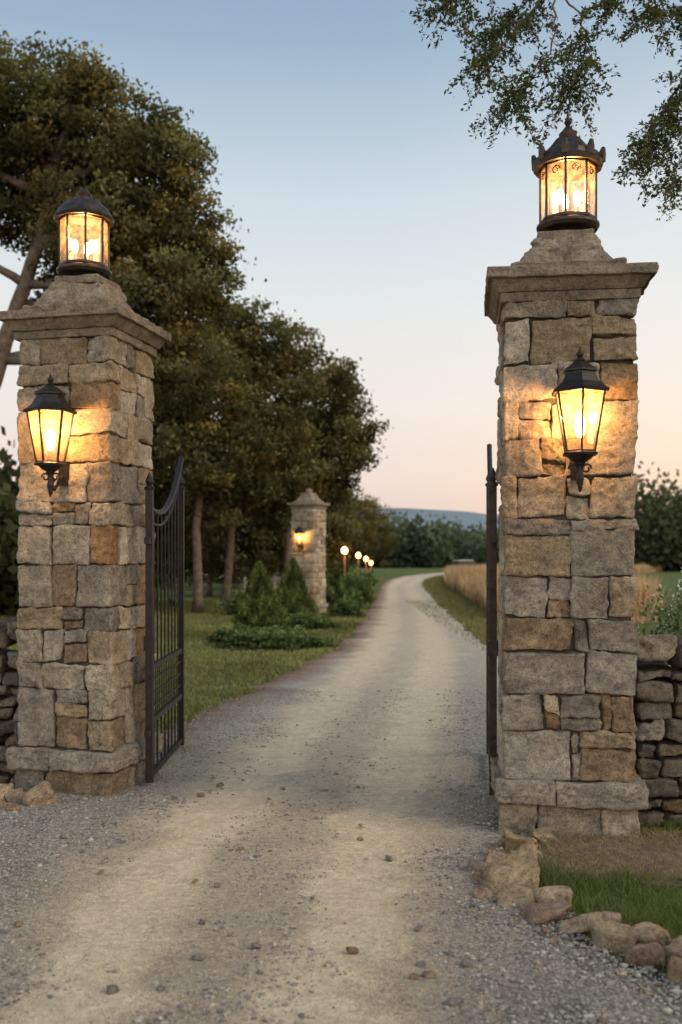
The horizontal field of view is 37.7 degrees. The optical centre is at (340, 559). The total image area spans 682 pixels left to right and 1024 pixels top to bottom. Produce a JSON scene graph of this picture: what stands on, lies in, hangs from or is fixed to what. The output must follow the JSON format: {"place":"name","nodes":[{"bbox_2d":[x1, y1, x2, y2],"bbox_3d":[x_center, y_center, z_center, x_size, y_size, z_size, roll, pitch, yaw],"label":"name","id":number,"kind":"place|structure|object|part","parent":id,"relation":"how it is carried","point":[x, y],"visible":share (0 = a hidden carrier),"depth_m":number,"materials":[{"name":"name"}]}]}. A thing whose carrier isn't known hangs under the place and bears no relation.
{"place":"outdoors","nodes":[
{"label":"outdoors","id":0,"kind":"place"},
{"bbox_2d":[0,599,374,731],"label":"lawn","id":1,"kind":"structure","parent":0,"point":[200,666],"depth_m":15.56,"materials":[{"name":"green plant"}]},
{"bbox_2d":[184,548,252,589],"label":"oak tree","id":2,"kind":"object","parent":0,"point":[235,585],"visible":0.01,"depth_m":51.86,"materials":[{"name":"green plant"}]},
{"bbox_2d":[268,534,283,576],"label":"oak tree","id":3,"kind":"object","parent":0,"point":[280,567],"visible":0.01,"depth_m":55.87,"materials":[{"name":"green plant"}]},
{"bbox_2d":[0,572,681,1023],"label":"gravel driveway","id":4,"kind":"structure","parent":0,"point":[148,908],"depth_m":5.00,"materials":[{"name":"grey gravel"}]},
{"bbox_2d":[144,456,184,782],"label":"iron gate","id":5,"kind":"structure","parent":4,"relation":"on","point":[152,768],"depth_m":7.40,"materials":[{"name":"black metal"}]},
{"bbox_2d":[14,782,607,1023],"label":"scattered stones","id":6,"kind":"object","parent":4,"relation":"on","point":[430,974],"visible":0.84,"depth_m":3.95,"materials":[{"name":"grey stone"}]},
{"bbox_2d":[485,444,497,794],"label":"iron gate","id":7,"kind":"structure","parent":4,"relation":"on","point":[491,484],"depth_m":6.46,"materials":[{"name":"black metal"}]},
{"bbox_2d":[0,0,681,513],"label":"sky","id":8,"kind":"structure","parent":0,"point":[370,208],"materials":[{"name":"blue"}]},
{"bbox_2d":[154,566,681,980],"bbox_3d":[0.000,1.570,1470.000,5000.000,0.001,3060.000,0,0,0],"label":"ground","id":9,"kind":"structure","parent":0,"point":[382,575],"depth_m":39.75,"materials":[{"name":"green plant"}]},
{"bbox_2d":[0,668,18,772],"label":"stone wall","id":10,"kind":"structure","parent":9,"relation":"on","point":[2,697],"depth_m":7.00,"materials":[{"name":"grey stone"}]},
{"bbox_2d":[0,617,19,786],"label":"dry stone wall","id":11,"kind":"structure","parent":9,"relation":"on","point":[9,685],"depth_m":6.89,"materials":[{"name":"grey stone"}]},
{"bbox_2d":[5,732,163,796],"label":"plinth","id":12,"kind":"structure","parent":9,"relation":"on","point":[73,772],"depth_m":6.63,"materials":[{"name":"stone"}]},
{"bbox_2d":[23,337,146,778],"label":"mortar joints","id":13,"kind":"object","parent":12,"relation":"on","point":[61,660],"visible":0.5,"depth_m":6.67,"materials":[{"name":"grey concrete"}]},
{"bbox_2d":[15,335,156,751],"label":"shaft stones","id":14,"kind":"object","parent":12,"relation":"on","point":[123,406],"visible":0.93,"depth_m":6.66,"materials":[{"name":"beige stone"}]},
{"bbox_2d":[23,373,76,496],"bbox_3d":[-1.873,-0.805,6.468,0.294,0.800,0.367,0,0,13],"label":"wall lantern","id":15,"kind":"object","parent":14,"relation":"attached to","point":[50,400],"depth_m":6.42,"materials":[{"name":"yellow glass"}]},
{"bbox_2d":[0,274,171,357],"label":"cap","id":16,"kind":"object","parent":14,"relation":"on","point":[81,306],"visible":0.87,"depth_m":6.67,"materials":[{"name":"stone"}]},
{"bbox_2d":[53,190,114,279],"bbox_3d":[-1.790,-2.248,6.970,0.416,0.665,0.416,0,0,5],"label":"pillar lantern","id":17,"kind":"object","parent":16,"relation":"on","point":[83,211],"visible":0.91,"depth_m":6.88,"materials":[{"name":"yellow glass"}]},
{"bbox_2d":[0,25,266,425],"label":"oak tree","id":18,"kind":"object","parent":9,"relation":"on","point":[53,159],"visible":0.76,"depth_m":18.63,"materials":[{"name":"green plant"}]},
{"bbox_2d":[0,426,278,617],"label":"woodland","id":19,"kind":"object","parent":9,"relation":"on","point":[9,564],"visible":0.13,"depth_m":27.26,"materials":[{"name":"green plant"}]},
{"bbox_2d":[154,438,234,606],"bbox_3d":[-6.285,-1.526,33.049,5.440,6.216,4.102,0,0,0],"label":"oak tree","id":20,"kind":"object","parent":9,"relation":"on","point":[188,535],"visible":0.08,"depth_m":32.63,"materials":[{"name":"green plant"}]},
{"bbox_2d":[166,454,253,595],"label":"oak tree","id":21,"kind":"object","parent":9,"relation":"on","point":[210,581],"visible":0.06,"depth_m":43.53,"materials":[{"name":"green plant"}]},
{"bbox_2d":[149,293,299,613],"bbox_3d":[-4.202,-3.155,29.198,5.966,9.459,4.715,0,0,0],"label":"oak tree","id":22,"kind":"object","parent":9,"relation":"on","point":[194,445],"visible":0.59,"depth_m":28.53,"materials":[{"name":"green plant"}]},
{"bbox_2d":[202,622,268,643],"bbox_3d":[-1.923,1.369,18.578,1.230,0.460,1.060,0,0,-24],"label":"shrub","id":23,"kind":"object","parent":9,"relation":"on","point":[225,632],"visible":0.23,"depth_m":18.45,"materials":[{"name":"green plant"}]},
{"bbox_2d":[201,489,292,584],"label":"oak tree","id":24,"kind":"object","parent":9,"relation":"on","point":[263,553],"visible":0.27,"depth_m":41.31,"materials":[{"name":"green plant"}]},
{"bbox_2d":[215,584,278,615],"bbox_3d":[-2.379,1.122,27.947,2.213,0.988,1.832,0,0,0],"label":"shrub","id":25,"kind":"object","parent":9,"relation":"on","point":[231,605],"visible":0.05,"depth_m":27.78,"materials":[{"name":"green plant"}]},
{"bbox_2d":[231,560,290,629],"bbox_3d":[-1.564,0.788,19.611,1.215,1.592,1.148,0,0,0],"label":"conical juniper","id":26,"kind":"object","parent":9,"relation":"on","point":[257,605],"visible":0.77,"depth_m":19.38,"materials":[{"name":"green plant"}]},
{"bbox_2d":[243,576,281,590],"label":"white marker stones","id":27,"kind":"object","parent":9,"relation":"on","point":[275,580],"visible":0.18,"depth_m":47.88,"materials":[{"name":"white stone"}]},
{"bbox_2d":[205,308,341,610],"bbox_3d":[-2.542,-3.164,31.261,5.182,9.492,4.505,0,0,0],"label":"oak tree","id":28,"kind":"object","parent":9,"relation":"on","point":[285,360],"visible":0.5,"depth_m":30.55,"materials":[{"name":"green plant"}]},
{"bbox_2d":[204,625,342,652],"bbox_3d":[-1.224,1.361,17.680,1.993,0.471,1.817,0,0,-42],"label":"shrub","id":29,"kind":"object","parent":9,"relation":"on","point":[278,637],"visible":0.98,"depth_m":17.26,"materials":[{"name":"green plant"}]},
{"bbox_2d":[275,556,319,617],"bbox_3d":[-1.095,0.740,23.312,1.243,1.678,1.169,0,0,0],"label":"conical juniper","id":30,"kind":"object","parent":9,"relation":"on","point":[292,596],"visible":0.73,"depth_m":23.09,"materials":[{"name":"green plant"}]},
{"bbox_2d":[282,611,341,630],"bbox_3d":[-0.722,1.368,22.526,1.503,0.454,1.277,0,0,0],"label":"shrub","id":31,"kind":"object","parent":9,"relation":"on","point":[314,621],"visible":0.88,"depth_m":22.23,"materials":[{"name":"green plant"}]},
{"bbox_2d":[246,351,393,572],"bbox_3d":[-1.262,-2.745,33.883,6.164,8.681,4.099,0,0,0],"label":"oak tree","id":32,"kind":"object","parent":9,"relation":"on","point":[348,437],"visible":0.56,"depth_m":33.35,"materials":[{"name":"green plant"}]},
{"bbox_2d":[312,603,327,613],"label":"plinth","id":33,"kind":"structure","parent":9,"relation":"on","point":[322,607],"depth_m":29.01,"materials":[{"name":"stone"}]},
{"bbox_2d":[291,509,326,603],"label":"shaft stones","id":34,"kind":"object","parent":33,"relation":"on","point":[312,538],"visible":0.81,"depth_m":28.79,"materials":[{"name":"beige stone"}]},
{"bbox_2d":[293,509,324,598],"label":"mortar joints","id":35,"kind":"object","parent":33,"relation":"on","point":[311,551],"visible":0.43,"depth_m":28.80,"materials":[{"name":"grey concrete"}]},
{"bbox_2d":[293,525,304,551],"bbox_3d":[-1.190,-0.615,28.609,0.294,0.800,0.367,0,0,27],"label":"wall lantern","id":36,"kind":"object","parent":35,"relation":"attached to","point":[299,530],"depth_m":28.57,"materials":[{"name":"yellow glass"}]},
{"bbox_2d":[287,493,329,509],"bbox_3d":[-0.939,-1.712,29.101,0.946,0.488,0.948,0,0,27],"label":"cap","id":37,"kind":"object","parent":35,"relation":"on","point":[308,501],"visible":0.98,"depth_m":28.84,"materials":[{"name":"stone"}]},
{"bbox_2d":[275,477,376,581],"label":"oak tree","id":38,"kind":"object","parent":9,"relation":"on","point":[336,525],"visible":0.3,"depth_m":46.34,"materials":[{"name":"green plant"}]},
{"bbox_2d":[0,780,681,987],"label":"border rocks","id":39,"kind":"object","parent":9,"relation":"on","point":[510,879],"visible":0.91,"depth_m":4.47,"materials":[{"name":"stone"}]},
{"bbox_2d":[325,558,360,587],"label":"shrub","id":40,"kind":"object","parent":9,"relation":"on","point":[332,576],"visible":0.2,"depth_m":51.45,"materials":[{"name":"green plant"}]},
{"bbox_2d":[341,544,347,573],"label":"driveway lamp post","id":41,"kind":"object","parent":9,"relation":"on","point":[344,550],"visible":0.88,"depth_m":44.94,"materials":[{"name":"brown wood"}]},
{"bbox_2d":[326,578,364,609],"bbox_3d":[-0.006,1.080,30.990,1.528,1.076,2.055,0,0,0],"label":"shrub","id":42,"kind":"object","parent":9,"relation":"on","point":[333,595],"visible":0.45,"depth_m":30.59,"materials":[{"name":"green plant"}]},
{"bbox_2d":[329,500,362,564],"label":"oak tree","id":43,"kind":"object","parent":9,"relation":"on","point":[356,526],"visible":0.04,"depth_m":59.93,"materials":[{"name":"green plant"}]},
{"bbox_2d":[326,594,365,616],"bbox_3d":[0.141,1.264,27.601,1.110,0.664,1.310,0,0,0],"label":"shrub","id":44,"kind":"object","parent":9,"relation":"on","point":[342,608],"visible":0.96,"depth_m":27.25,"materials":[{"name":"green plant"}]},
{"bbox_2d":[328,486,376,565],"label":"oak tree","id":45,"kind":"object","parent":9,"relation":"on","point":[369,526],"visible":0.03,"depth_m":71.62,"materials":[{"name":"green plant"}]},
{"bbox_2d":[335,567,374,593],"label":"shrub","id":46,"kind":"object","parent":9,"relation":"on","point":[369,584],"visible":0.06,"depth_m":41.79,"materials":[{"name":"green plant"}]},
{"bbox_2d":[335,570,375,603],"bbox_3d":[0.386,0.986,36.059,1.864,1.284,2.564,0,0,0],"label":"shrub","id":47,"kind":"object","parent":9,"relation":"on","point":[352,581],"visible":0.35,"depth_m":35.73,"materials":[{"name":"green plant"}]},
{"bbox_2d":[356,551,360,571],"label":"driveway lamp post","id":48,"kind":"object","parent":9,"relation":"on","point":[358,555],"visible":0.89,"depth_m":59.92,"materials":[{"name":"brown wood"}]},
{"bbox_2d":[364,555,367,570],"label":"driveway lamp post","id":49,"kind":"object","parent":9,"relation":"on","point":[365,558],"visible":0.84,"depth_m":69.96,"materials":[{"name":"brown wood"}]},
{"bbox_2d":[359,573,372,589],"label":"shrub","id":50,"kind":"object","parent":9,"relation":"on","point":[369,579],"visible":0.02,"depth_m":49.98,"materials":[{"name":"green plant"}]},
{"bbox_2d":[346,492,388,567],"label":"oak tree","id":51,"kind":"object","parent":9,"relation":"on","point":[363,509],"visible":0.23,"depth_m":95.48,"materials":[{"name":"green plant"}]},
{"bbox_2d":[359,569,379,585],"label":"shrub","id":52,"kind":"object","parent":9,"relation":"on","point":[366,574],"visible":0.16,"depth_m":61.33,"materials":[{"name":"green plant"}]},
{"bbox_2d":[354,497,402,573],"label":"oak tree","id":53,"kind":"object","parent":9,"relation":"on","point":[387,537],"visible":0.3,"depth_m":109.20,"materials":[{"name":"green plant"}]},
{"bbox_2d":[343,510,498,567],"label":"distant trees","id":54,"kind":"object","parent":9,"relation":"on","point":[430,546],"visible":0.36,"depth_m":195.42,"materials":[{"name":"green plant"}]},
{"bbox_2d":[444,560,476,570],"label":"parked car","id":55,"kind":"object","parent":9,"relation":"on","point":[463,562],"visible":0.12,"depth_m":99.22,"materials":[{"name":"paint"}]},
{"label":"cabin windows","id":56,"kind":"part","parent":55,"relation":"part of","materials":[{"name":"black glass"}]},
{"bbox_2d":[401,0,681,221],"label":"overhanging tree","id":57,"kind":"object","parent":9,"relation":"on","point":[656,15],"visible":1,"depth_m":6.97,"materials":[{"name":"green plant"}]},
{"bbox_2d":[407,599,681,650],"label":"pasture grass","id":58,"kind":"structure","parent":9,"relation":"on","point":[646,622],"depth_m":26.82,"materials":[{"name":"green plant"}]},
{"bbox_2d":[490,754,648,837],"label":"plinth","id":59,"kind":"structure","parent":9,"relation":"on","point":[567,807],"depth_m":5.65,"materials":[{"name":"stone"}]},
{"bbox_2d":[494,298,639,781],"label":"shaft stones","id":60,"kind":"object","parent":59,"relation":"on","point":[588,547],"visible":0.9,"depth_m":5.68,"materials":[{"name":"beige stone"}]},
{"bbox_2d":[551,347,609,492],"bbox_3d":[1.312,-0.770,5.498,0.294,0.800,0.367,0,0,7],"label":"wall lantern","id":61,"kind":"object","parent":60,"relation":"attached to","point":[581,380],"depth_m":5.43,"materials":[{"name":"yellow glass"}]},
{"bbox_2d":[508,301,630,814],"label":"mortar joints","id":62,"kind":"object","parent":59,"relation":"on","point":[551,401],"visible":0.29,"depth_m":5.71,"materials":[{"name":"grey concrete"}]},
{"bbox_2d":[484,228,658,331],"bbox_3d":[1.346,-1.710,6.050,0.949,0.485,0.950,0,0,7],"label":"cap","id":63,"kind":"object","parent":62,"relation":"on","point":[575,265],"visible":0.8,"depth_m":5.66,"materials":[{"name":"stone"}]},
{"bbox_2d":[531,110,605,232],"bbox_3d":[1.375,-2.328,6.060,0.424,0.805,0.424,0,0,-5],"label":"pillar lantern","id":64,"kind":"object","parent":63,"relation":"on","point":[569,155],"visible":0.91,"depth_m":5.97,"materials":[{"name":"yellow glass"}]},
{"bbox_2d":[474,825,681,886],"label":"bare earth","id":65,"kind":"structure","parent":9,"relation":"on","point":[677,855],"depth_m":5.27,"materials":[{"name":"brown soil"}]},
{"bbox_2d":[498,807,681,975],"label":"grass patch","id":66,"kind":"object","parent":9,"relation":"on","point":[655,914],"visible":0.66,"depth_m":4.66,"materials":[{"name":"green plant"}]},
{"bbox_2d":[631,461,681,571],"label":"distant tree line","id":67,"kind":"object","parent":9,"relation":"on","point":[658,539],"visible":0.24,"depth_m":132.07,"materials":[{"name":"green plant"}]},
{"bbox_2d":[633,634,681,826],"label":"dry stone wall","id":68,"kind":"structure","parent":9,"relation":"on","point":[657,706],"depth_m":5.90,"materials":[{"name":"grey stone"}]},
{"bbox_2d":[633,678,681,810],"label":"stone wall","id":69,"kind":"structure","parent":9,"relation":"on","point":[656,757],"depth_m":6.02,"materials":[{"name":"grey stone"}]},
{"bbox_2d":[637,567,681,666],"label":"flowering shrub","id":70,"kind":"object","parent":9,"relation":"on","point":[677,619],"visible":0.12,"depth_m":7.59,"materials":[{"name":"green plant"}]},
{"bbox_2d":[358,508,498,531],"bbox_3d":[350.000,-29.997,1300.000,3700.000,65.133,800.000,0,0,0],"label":"hills","id":71,"kind":"structure","parent":0,"point":[468,518],"depth_m":1111.02,"materials":[{"name":"blue"}]},
{"bbox_2d":[421,575,641,644],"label":"verge grass","id":72,"kind":"structure","parent":0,"point":[437,588],"depth_m":32.21,"materials":[{"name":"green plant"}]},
{"bbox_2d":[440,562,675,622],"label":"tall dry grass","id":73,"kind":"structure","parent":0,"point":[469,582],"depth_m":35.13,"materials":[{"name":"beige plant"}]}
]}

